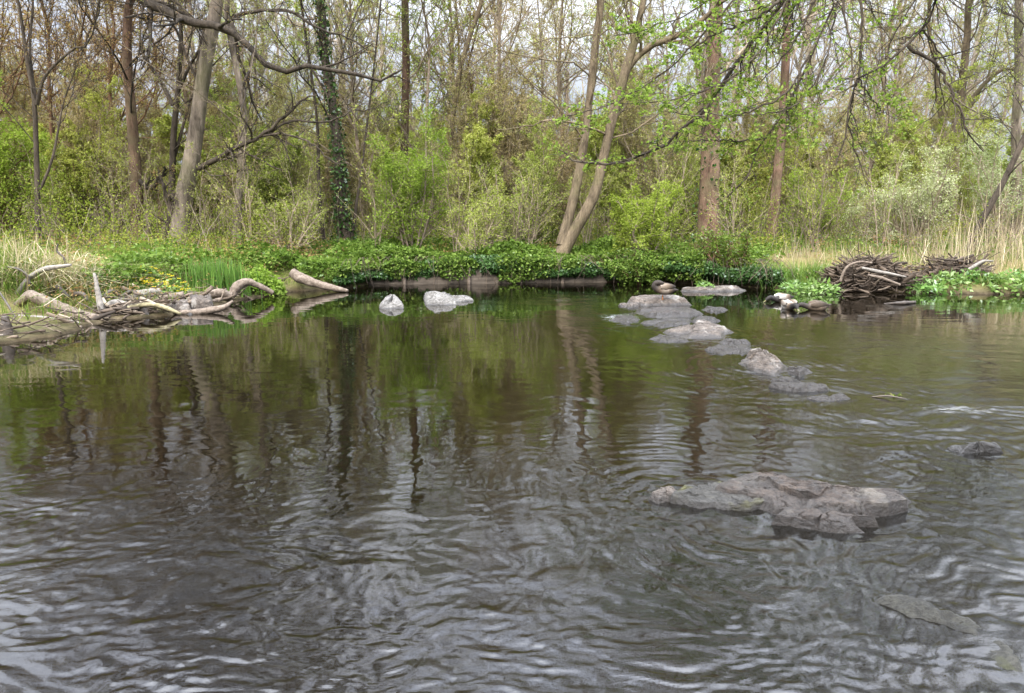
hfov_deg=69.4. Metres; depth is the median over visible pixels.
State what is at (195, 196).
light sapling
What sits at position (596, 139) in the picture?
olive sapling
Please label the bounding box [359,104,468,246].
lime bush
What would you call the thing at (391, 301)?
pale boulder
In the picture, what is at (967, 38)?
pale forked tree
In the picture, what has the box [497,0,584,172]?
tan tree
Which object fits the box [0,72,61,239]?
lime bush
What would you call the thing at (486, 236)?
yellow bush
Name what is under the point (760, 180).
olive sapling
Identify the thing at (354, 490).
river water
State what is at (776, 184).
pinkish tree
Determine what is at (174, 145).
dark branching tree
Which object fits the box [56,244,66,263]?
forked stick
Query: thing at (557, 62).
tan tree
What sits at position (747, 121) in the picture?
thicket sapling
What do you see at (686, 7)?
sky
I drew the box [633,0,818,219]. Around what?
tall tree
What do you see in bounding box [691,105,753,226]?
olive sapling
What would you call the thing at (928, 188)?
blossom bush
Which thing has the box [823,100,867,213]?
olive sapling
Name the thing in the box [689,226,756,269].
overhanging bush
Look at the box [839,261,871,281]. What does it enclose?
bare branch
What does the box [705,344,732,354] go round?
weir rock
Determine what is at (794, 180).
green bush
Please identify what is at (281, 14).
tan tree
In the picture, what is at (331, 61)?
tan tree
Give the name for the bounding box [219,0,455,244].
ivy tree
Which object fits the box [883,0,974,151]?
tan tree
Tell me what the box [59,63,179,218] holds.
olive sapling
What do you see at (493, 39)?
tan tree
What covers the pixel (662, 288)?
sleeping duck
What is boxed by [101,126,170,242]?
light sapling
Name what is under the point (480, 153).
olive sapling
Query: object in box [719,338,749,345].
weir rock
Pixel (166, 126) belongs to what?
olive sapling
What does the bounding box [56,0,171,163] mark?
russet tree
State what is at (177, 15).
limbed tree
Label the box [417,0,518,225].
russet tree
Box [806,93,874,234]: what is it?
thicket sapling
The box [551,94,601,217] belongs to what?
thicket sapling
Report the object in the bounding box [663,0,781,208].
tan tree
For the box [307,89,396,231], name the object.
olive sapling
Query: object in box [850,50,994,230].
olive sapling
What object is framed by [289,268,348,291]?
fallen log
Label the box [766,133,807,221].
olive sapling
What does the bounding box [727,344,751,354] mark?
weir rock
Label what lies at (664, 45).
tan tree
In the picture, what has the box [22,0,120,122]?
tall tree
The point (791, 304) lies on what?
swimming duck
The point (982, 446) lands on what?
wet rock
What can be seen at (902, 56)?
tan tree
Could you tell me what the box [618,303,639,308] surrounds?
weir rock
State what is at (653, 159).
olive sapling
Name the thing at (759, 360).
weir rock
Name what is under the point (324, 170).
olive sapling
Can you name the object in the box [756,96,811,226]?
thicket sapling
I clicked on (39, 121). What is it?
thicket sapling
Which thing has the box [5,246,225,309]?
reed tussock
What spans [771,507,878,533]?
foreground rock
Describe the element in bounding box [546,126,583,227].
olive sapling
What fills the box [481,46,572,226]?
thicket sapling
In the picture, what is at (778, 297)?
swimming duck
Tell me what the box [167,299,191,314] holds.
shore boulder
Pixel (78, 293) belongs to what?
twisted root
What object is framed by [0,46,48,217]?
thicket sapling
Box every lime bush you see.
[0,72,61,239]
[32,149,109,236]
[145,147,233,230]
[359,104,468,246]
[467,156,555,243]
[604,165,684,257]
[662,154,729,241]
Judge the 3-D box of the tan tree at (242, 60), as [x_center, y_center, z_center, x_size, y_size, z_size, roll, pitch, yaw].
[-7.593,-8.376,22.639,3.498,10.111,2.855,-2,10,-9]
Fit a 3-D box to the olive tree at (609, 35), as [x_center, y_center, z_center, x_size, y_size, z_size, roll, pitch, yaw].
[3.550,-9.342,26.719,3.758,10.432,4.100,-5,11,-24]
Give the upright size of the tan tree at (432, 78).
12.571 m
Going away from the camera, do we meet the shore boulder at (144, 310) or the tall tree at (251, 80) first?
the shore boulder at (144, 310)
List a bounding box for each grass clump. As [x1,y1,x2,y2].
[749,260,814,288]
[791,258,838,288]
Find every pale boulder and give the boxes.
[379,294,403,307]
[423,291,456,304]
[451,295,472,301]
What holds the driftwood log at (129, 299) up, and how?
on the ground at (295, 287)
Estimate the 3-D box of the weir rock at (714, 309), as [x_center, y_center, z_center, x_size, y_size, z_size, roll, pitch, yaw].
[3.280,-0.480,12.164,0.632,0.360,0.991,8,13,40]
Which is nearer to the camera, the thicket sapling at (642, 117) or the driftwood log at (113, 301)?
the driftwood log at (113, 301)
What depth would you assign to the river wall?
16.91 m
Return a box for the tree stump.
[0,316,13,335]
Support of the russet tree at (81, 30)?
on the ground at (295, 287)
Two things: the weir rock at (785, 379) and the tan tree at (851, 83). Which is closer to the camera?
the weir rock at (785, 379)
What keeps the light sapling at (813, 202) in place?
on the ground at (295, 287)
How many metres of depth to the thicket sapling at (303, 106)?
20.11 m
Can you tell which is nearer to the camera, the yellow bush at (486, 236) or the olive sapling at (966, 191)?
the yellow bush at (486, 236)
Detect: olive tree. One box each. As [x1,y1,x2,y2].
[178,0,254,132]
[207,0,326,222]
[253,0,328,227]
[314,0,421,225]
[367,0,496,237]
[556,0,673,224]
[660,32,702,153]
[735,1,813,198]
[817,0,954,228]
[963,0,1023,215]
[998,73,1023,168]
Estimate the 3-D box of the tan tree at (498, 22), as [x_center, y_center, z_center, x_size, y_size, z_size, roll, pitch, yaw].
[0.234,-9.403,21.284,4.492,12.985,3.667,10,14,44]
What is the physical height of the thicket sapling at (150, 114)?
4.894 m
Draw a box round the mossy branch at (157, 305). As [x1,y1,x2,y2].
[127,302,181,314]
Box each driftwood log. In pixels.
[13,290,98,317]
[19,315,78,322]
[107,299,128,306]
[118,288,161,298]
[119,297,142,301]
[151,291,184,300]
[186,297,222,302]
[211,288,231,299]
[229,278,273,296]
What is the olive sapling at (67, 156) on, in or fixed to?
on the ground at (295, 287)
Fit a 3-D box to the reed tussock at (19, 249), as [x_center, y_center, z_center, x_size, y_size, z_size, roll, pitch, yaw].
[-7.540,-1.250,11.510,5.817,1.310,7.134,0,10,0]
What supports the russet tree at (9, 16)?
on the ground at (295, 287)
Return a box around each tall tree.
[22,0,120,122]
[114,0,282,142]
[190,0,316,153]
[247,0,425,213]
[448,0,556,123]
[599,0,688,125]
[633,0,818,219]
[739,0,877,178]
[831,0,958,154]
[913,0,1023,189]
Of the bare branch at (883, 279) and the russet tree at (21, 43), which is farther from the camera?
the russet tree at (21, 43)
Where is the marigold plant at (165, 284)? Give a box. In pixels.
[115,266,193,294]
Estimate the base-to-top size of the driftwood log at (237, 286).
0.336 m
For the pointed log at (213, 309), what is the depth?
11.63 m
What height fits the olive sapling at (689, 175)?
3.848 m
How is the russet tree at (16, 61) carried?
on the ground at (295, 287)
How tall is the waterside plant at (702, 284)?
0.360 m
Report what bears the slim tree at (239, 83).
on the ground at (295, 287)
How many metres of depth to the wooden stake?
11.05 m
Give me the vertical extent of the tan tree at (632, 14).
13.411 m
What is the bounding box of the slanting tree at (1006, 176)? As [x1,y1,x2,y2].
[962,0,1023,252]
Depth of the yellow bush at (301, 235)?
17.67 m
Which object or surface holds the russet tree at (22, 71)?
on the ground at (295, 287)
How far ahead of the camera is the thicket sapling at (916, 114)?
25.64 m
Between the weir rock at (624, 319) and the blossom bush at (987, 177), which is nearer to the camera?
the weir rock at (624, 319)
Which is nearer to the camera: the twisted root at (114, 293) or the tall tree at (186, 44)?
the twisted root at (114, 293)
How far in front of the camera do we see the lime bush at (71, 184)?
19.99 m
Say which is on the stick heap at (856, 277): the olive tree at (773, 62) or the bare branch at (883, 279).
the bare branch at (883, 279)
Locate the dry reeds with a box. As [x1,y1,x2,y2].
[128,161,1023,274]
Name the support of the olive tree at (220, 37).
on the ground at (295, 287)
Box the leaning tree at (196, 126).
[71,0,379,252]
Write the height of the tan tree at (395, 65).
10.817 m
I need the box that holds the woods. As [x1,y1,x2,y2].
[8,0,1023,215]
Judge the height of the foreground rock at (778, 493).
0.410 m
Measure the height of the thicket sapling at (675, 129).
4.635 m
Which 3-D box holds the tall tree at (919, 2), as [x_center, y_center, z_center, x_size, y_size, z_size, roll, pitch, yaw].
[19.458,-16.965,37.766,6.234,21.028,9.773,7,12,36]
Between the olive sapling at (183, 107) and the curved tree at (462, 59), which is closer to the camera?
the curved tree at (462, 59)
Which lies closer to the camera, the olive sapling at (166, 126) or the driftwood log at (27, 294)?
the driftwood log at (27, 294)
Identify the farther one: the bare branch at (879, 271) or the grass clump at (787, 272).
the grass clump at (787, 272)
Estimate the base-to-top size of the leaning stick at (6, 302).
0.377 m
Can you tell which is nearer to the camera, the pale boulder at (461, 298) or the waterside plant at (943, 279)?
the pale boulder at (461, 298)
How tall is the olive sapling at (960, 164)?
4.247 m
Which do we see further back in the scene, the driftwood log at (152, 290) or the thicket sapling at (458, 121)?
the thicket sapling at (458, 121)
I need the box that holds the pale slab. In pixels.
[681,285,745,291]
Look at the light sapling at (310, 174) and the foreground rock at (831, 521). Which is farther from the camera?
the light sapling at (310, 174)
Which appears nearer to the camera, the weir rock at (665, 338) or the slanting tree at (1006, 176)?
the weir rock at (665, 338)
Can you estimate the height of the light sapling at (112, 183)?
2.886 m
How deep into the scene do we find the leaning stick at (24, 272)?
11.16 m
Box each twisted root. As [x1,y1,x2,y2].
[48,285,89,300]
[103,289,140,296]
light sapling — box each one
[10,137,76,243]
[70,131,148,245]
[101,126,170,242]
[165,140,232,248]
[200,99,298,244]
[264,123,331,250]
[336,103,420,258]
[427,136,489,251]
[501,152,557,244]
[561,142,619,244]
[636,118,708,253]
[703,142,772,247]
[780,134,856,251]
[849,120,929,250]
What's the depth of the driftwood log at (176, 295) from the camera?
12.35 m
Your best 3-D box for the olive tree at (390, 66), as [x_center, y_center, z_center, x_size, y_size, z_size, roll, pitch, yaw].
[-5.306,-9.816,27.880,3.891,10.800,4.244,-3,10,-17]
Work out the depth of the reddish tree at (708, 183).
18.80 m
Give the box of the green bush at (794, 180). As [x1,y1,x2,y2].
[773,165,857,245]
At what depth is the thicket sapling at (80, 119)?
20.57 m
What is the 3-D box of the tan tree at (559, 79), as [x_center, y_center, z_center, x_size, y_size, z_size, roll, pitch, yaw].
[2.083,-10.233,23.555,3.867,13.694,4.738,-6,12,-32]
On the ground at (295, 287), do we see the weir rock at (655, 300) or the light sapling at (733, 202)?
the light sapling at (733, 202)
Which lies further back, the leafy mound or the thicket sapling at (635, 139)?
the thicket sapling at (635, 139)
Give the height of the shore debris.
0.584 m
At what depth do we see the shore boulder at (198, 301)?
11.86 m
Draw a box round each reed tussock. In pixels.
[0,224,183,307]
[0,231,191,310]
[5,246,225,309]
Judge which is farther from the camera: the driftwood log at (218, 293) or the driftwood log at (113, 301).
the driftwood log at (218, 293)
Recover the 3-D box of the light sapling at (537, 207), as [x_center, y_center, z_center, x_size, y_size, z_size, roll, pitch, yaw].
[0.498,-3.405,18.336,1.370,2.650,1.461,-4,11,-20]
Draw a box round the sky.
[0,0,1023,199]
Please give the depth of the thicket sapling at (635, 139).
21.39 m
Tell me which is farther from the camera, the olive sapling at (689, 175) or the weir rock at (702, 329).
the olive sapling at (689, 175)
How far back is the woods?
39.07 m
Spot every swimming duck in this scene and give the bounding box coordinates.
[763,293,793,301]
[781,299,799,311]
[795,300,831,310]
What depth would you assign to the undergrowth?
18.58 m
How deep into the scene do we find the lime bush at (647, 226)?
17.21 m
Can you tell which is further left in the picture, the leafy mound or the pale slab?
the leafy mound
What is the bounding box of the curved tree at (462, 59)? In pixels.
[432,0,558,239]
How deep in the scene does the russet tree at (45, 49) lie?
25.98 m
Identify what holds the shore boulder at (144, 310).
on the ground at (295, 287)
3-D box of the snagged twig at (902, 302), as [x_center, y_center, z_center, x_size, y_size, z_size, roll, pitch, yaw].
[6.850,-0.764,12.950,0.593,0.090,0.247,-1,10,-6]
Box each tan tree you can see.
[137,0,267,227]
[198,0,317,145]
[215,0,316,207]
[257,0,400,238]
[260,0,369,152]
[354,0,429,169]
[367,0,487,229]
[374,0,496,215]
[432,0,579,178]
[470,0,555,141]
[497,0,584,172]
[503,0,626,213]
[515,1,564,158]
[516,0,590,139]
[560,0,693,180]
[588,2,661,141]
[624,0,697,230]
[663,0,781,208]
[720,0,793,165]
[757,0,866,233]
[817,0,921,221]
[833,0,952,229]
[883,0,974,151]
[908,0,1023,223]
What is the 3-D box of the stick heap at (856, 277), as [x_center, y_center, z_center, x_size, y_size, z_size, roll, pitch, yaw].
[7.419,-1.629,15.255,2.413,0.988,1.594,0,10,0]
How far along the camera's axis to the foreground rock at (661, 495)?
3.97 m
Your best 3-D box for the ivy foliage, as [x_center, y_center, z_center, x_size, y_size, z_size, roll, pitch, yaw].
[1.088,-1.630,16.398,9.745,0.808,2.107,0,10,0]
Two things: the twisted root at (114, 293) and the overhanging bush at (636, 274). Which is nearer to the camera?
the twisted root at (114, 293)
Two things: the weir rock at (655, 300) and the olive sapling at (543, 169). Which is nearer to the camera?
the weir rock at (655, 300)
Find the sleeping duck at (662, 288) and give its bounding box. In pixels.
[652,280,677,299]
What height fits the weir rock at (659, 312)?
0.376 m
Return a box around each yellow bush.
[236,180,330,256]
[432,192,511,256]
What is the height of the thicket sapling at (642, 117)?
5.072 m
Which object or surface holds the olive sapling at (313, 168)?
on the ground at (295, 287)
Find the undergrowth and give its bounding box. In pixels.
[0,169,1023,263]
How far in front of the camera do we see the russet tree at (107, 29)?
21.65 m
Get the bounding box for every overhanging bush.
[604,247,678,284]
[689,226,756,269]
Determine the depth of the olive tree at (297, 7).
25.77 m
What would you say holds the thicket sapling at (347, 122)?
on the ground at (295, 287)
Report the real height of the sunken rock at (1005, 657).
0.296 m
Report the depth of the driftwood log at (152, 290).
12.30 m
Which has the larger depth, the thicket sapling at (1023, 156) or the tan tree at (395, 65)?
the tan tree at (395, 65)
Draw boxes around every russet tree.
[0,0,43,227]
[0,0,62,139]
[0,0,123,229]
[0,0,137,150]
[0,1,80,131]
[0,2,58,129]
[18,0,118,226]
[52,0,193,229]
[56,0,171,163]
[63,7,137,200]
[76,0,206,221]
[136,3,200,140]
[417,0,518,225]
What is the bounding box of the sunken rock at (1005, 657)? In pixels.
[875,594,1022,671]
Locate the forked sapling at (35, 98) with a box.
[0,0,132,243]
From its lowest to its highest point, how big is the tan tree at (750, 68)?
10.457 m
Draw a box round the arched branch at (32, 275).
[15,264,71,293]
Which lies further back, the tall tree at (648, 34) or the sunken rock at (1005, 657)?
the tall tree at (648, 34)
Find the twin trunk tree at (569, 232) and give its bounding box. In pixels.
[435,0,748,253]
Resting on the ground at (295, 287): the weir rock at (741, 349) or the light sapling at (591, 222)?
the light sapling at (591, 222)
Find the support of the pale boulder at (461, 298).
in the river water
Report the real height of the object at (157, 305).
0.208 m
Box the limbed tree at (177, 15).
[66,0,427,245]
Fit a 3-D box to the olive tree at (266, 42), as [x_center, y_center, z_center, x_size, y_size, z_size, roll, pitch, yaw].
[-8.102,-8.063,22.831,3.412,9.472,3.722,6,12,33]
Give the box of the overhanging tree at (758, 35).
[540,0,1003,216]
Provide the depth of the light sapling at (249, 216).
17.54 m
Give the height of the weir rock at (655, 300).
0.440 m
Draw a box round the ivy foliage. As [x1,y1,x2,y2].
[332,253,794,288]
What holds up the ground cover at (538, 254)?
on the ground at (295, 287)
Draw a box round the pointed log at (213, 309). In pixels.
[179,300,232,313]
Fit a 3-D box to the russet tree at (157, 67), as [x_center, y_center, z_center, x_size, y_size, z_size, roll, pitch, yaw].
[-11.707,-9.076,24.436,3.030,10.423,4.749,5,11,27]
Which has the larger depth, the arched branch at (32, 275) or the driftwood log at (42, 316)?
the arched branch at (32, 275)
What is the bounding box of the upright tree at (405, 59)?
[281,0,471,235]
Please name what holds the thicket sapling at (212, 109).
on the ground at (295, 287)
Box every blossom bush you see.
[840,143,961,249]
[940,119,1023,245]
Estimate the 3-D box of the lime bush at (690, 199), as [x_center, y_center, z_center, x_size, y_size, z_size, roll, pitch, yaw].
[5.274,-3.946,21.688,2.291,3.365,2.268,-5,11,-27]
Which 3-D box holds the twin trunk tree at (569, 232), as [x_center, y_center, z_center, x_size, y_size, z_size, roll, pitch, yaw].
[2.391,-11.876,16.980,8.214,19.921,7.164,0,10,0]
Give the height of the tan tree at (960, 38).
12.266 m
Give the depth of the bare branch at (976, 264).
15.16 m
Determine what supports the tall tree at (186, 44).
on the ground at (295, 287)
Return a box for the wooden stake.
[93,273,104,310]
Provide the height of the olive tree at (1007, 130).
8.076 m
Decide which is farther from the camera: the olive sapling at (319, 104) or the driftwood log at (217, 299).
the olive sapling at (319, 104)
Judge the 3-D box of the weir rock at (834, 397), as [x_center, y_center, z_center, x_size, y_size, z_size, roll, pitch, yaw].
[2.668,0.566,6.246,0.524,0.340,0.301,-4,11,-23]
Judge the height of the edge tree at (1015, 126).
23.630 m
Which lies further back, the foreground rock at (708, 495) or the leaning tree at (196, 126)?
the leaning tree at (196, 126)
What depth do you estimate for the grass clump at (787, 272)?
15.84 m
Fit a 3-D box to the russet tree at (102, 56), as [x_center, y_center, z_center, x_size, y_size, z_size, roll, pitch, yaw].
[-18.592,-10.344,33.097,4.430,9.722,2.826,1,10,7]
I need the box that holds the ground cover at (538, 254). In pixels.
[0,214,1023,297]
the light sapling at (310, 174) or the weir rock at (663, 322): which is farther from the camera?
the light sapling at (310, 174)
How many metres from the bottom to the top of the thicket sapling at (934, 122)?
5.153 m
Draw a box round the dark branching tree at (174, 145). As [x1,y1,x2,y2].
[101,0,254,219]
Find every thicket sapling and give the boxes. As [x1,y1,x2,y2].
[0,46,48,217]
[0,53,73,213]
[39,56,144,229]
[108,78,169,230]
[173,57,268,233]
[207,89,237,228]
[244,66,322,240]
[302,67,378,230]
[334,96,399,236]
[413,90,472,223]
[423,69,489,236]
[445,84,524,237]
[459,80,532,236]
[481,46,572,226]
[531,107,587,232]
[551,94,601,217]
[585,79,653,234]
[592,45,687,227]
[654,92,700,235]
[719,71,792,235]
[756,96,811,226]
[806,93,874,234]
[853,79,932,216]
[894,77,974,224]
[1011,104,1023,186]
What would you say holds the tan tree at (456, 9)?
on the ground at (295, 287)
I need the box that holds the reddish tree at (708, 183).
[658,0,890,250]
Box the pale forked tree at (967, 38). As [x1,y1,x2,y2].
[829,0,1023,234]
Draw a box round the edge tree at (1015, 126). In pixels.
[899,0,1023,241]
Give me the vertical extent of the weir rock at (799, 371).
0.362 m
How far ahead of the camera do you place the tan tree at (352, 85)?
22.65 m
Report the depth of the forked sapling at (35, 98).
16.75 m
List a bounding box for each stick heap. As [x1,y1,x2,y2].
[809,243,933,293]
[912,247,1005,280]
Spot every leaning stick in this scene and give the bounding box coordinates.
[0,292,14,316]
[7,266,30,283]
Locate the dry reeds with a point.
(1000, 246)
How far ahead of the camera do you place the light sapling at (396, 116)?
17.61 m
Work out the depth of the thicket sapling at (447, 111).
25.04 m
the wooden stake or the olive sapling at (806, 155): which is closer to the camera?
the wooden stake
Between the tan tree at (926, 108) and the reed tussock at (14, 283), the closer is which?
the reed tussock at (14, 283)
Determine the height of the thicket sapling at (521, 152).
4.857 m
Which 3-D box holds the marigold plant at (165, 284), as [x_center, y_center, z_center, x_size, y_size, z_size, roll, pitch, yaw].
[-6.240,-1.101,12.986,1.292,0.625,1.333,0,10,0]
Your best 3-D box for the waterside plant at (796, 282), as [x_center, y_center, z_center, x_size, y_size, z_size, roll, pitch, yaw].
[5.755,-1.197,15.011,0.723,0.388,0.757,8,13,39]
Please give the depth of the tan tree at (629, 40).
33.14 m
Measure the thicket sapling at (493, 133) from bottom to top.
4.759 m
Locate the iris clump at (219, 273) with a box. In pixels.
[156,252,261,297]
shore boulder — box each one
[133,302,148,314]
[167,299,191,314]
[187,291,213,308]
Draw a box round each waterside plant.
[694,279,714,287]
[775,279,810,293]
[796,277,844,294]
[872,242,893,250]
[906,275,947,294]
[925,269,974,293]
[953,267,1001,283]
[975,268,1023,294]
[999,268,1023,280]
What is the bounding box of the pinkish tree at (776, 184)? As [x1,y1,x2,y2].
[749,0,868,242]
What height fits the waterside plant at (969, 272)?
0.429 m
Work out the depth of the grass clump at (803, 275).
15.69 m
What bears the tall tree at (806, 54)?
on the ground at (295, 287)
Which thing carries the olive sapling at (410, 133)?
on the ground at (295, 287)
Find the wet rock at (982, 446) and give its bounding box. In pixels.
[947,441,1002,452]
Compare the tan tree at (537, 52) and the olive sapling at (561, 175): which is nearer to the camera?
the olive sapling at (561, 175)
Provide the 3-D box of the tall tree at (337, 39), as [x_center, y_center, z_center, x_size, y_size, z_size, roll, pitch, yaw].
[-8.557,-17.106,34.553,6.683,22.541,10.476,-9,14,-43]
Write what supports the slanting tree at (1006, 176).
on the ground at (295, 287)
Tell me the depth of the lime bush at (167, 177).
21.65 m
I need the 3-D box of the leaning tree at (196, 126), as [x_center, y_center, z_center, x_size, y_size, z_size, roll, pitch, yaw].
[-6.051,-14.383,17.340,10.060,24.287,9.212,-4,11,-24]
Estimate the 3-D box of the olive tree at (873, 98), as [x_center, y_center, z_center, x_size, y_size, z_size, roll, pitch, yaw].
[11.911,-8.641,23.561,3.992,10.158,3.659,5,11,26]
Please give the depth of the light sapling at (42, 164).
17.73 m
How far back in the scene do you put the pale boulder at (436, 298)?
12.92 m
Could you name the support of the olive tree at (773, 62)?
on the ground at (295, 287)
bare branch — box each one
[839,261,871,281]
[861,267,906,277]
[867,274,900,285]
[968,260,993,269]
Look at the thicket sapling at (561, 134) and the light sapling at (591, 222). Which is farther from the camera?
the thicket sapling at (561, 134)
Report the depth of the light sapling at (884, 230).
18.25 m
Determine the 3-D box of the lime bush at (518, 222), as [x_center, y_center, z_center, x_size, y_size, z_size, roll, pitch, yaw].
[0.011,-3.509,18.684,2.223,2.579,2.186,0,10,0]
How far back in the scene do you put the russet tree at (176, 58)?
29.27 m
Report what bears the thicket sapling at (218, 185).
on the ground at (295, 287)
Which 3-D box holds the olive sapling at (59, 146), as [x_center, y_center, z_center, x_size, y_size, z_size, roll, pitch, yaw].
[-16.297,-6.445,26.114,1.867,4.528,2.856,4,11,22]
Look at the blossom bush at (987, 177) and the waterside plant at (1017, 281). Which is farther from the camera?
the blossom bush at (987, 177)
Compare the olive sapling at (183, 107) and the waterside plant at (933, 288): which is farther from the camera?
the olive sapling at (183, 107)
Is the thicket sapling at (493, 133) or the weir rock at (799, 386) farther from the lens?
the thicket sapling at (493, 133)
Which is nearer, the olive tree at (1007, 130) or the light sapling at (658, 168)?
the light sapling at (658, 168)
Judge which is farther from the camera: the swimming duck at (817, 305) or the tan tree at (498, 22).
the tan tree at (498, 22)
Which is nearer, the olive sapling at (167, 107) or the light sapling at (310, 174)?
the light sapling at (310, 174)
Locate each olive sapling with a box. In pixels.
[18,99,84,222]
[23,64,129,233]
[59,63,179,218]
[100,89,179,210]
[147,48,260,237]
[167,89,217,209]
[201,79,312,242]
[246,107,325,238]
[298,102,351,226]
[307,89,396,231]
[367,113,447,226]
[408,124,440,220]
[435,77,511,239]
[507,94,583,244]
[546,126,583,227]
[573,68,647,235]
[629,99,676,205]
[666,115,723,240]
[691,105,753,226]
[719,77,818,239]
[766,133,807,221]
[782,108,828,213]
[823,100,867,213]
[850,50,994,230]
[910,114,977,201]
[951,125,1007,220]
[970,136,1023,232]
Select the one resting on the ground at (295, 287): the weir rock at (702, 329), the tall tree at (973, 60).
the tall tree at (973, 60)
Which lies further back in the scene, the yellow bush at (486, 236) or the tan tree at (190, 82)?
the tan tree at (190, 82)
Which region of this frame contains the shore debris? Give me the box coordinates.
[0,275,288,337]
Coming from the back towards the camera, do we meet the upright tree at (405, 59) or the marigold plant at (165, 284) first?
the upright tree at (405, 59)
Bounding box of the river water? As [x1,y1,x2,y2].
[0,282,1023,692]
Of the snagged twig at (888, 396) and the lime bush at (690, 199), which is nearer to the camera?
the snagged twig at (888, 396)
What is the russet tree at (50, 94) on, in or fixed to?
on the ground at (295, 287)
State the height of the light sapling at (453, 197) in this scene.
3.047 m
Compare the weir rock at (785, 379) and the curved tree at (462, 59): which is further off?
the curved tree at (462, 59)
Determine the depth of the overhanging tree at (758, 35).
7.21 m
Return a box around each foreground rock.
[649,486,675,503]
[669,481,763,511]
[715,472,910,516]
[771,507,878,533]
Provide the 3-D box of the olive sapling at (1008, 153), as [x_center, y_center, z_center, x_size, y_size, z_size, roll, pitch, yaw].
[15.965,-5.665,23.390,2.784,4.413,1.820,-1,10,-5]
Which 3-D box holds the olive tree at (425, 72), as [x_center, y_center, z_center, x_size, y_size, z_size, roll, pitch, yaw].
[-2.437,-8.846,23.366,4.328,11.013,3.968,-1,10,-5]
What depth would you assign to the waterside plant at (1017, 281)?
14.69 m
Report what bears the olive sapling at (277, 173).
on the ground at (295, 287)
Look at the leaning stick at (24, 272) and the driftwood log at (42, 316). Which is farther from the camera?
the leaning stick at (24, 272)
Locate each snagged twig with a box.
[872,395,905,398]
[884,301,915,304]
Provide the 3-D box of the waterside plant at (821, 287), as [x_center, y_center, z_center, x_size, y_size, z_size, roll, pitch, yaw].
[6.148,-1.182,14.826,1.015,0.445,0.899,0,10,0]
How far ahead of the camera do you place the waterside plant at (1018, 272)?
15.23 m
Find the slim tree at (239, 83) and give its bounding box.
[101,0,288,244]
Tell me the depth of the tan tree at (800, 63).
23.18 m
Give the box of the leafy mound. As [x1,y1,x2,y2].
[242,264,286,295]
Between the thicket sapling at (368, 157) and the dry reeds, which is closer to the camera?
the dry reeds
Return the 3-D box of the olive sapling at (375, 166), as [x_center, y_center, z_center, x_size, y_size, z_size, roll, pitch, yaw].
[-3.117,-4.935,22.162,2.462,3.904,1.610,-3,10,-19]
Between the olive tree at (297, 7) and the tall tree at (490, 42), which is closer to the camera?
the olive tree at (297, 7)
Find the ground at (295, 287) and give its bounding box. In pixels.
[0,200,1023,343]
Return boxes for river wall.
[368,267,606,284]
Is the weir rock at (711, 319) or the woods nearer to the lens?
the weir rock at (711, 319)
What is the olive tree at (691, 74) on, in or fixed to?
on the ground at (295, 287)
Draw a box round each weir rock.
[609,315,639,323]
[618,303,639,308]
[627,294,690,305]
[636,306,703,317]
[641,317,691,327]
[649,334,688,342]
[663,319,733,338]
[691,316,719,322]
[702,306,727,312]
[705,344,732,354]
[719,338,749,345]
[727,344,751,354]
[738,348,787,375]
[769,381,828,391]
[770,376,797,382]
[784,366,812,376]
[806,393,849,400]
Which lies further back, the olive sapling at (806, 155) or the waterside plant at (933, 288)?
the olive sapling at (806, 155)

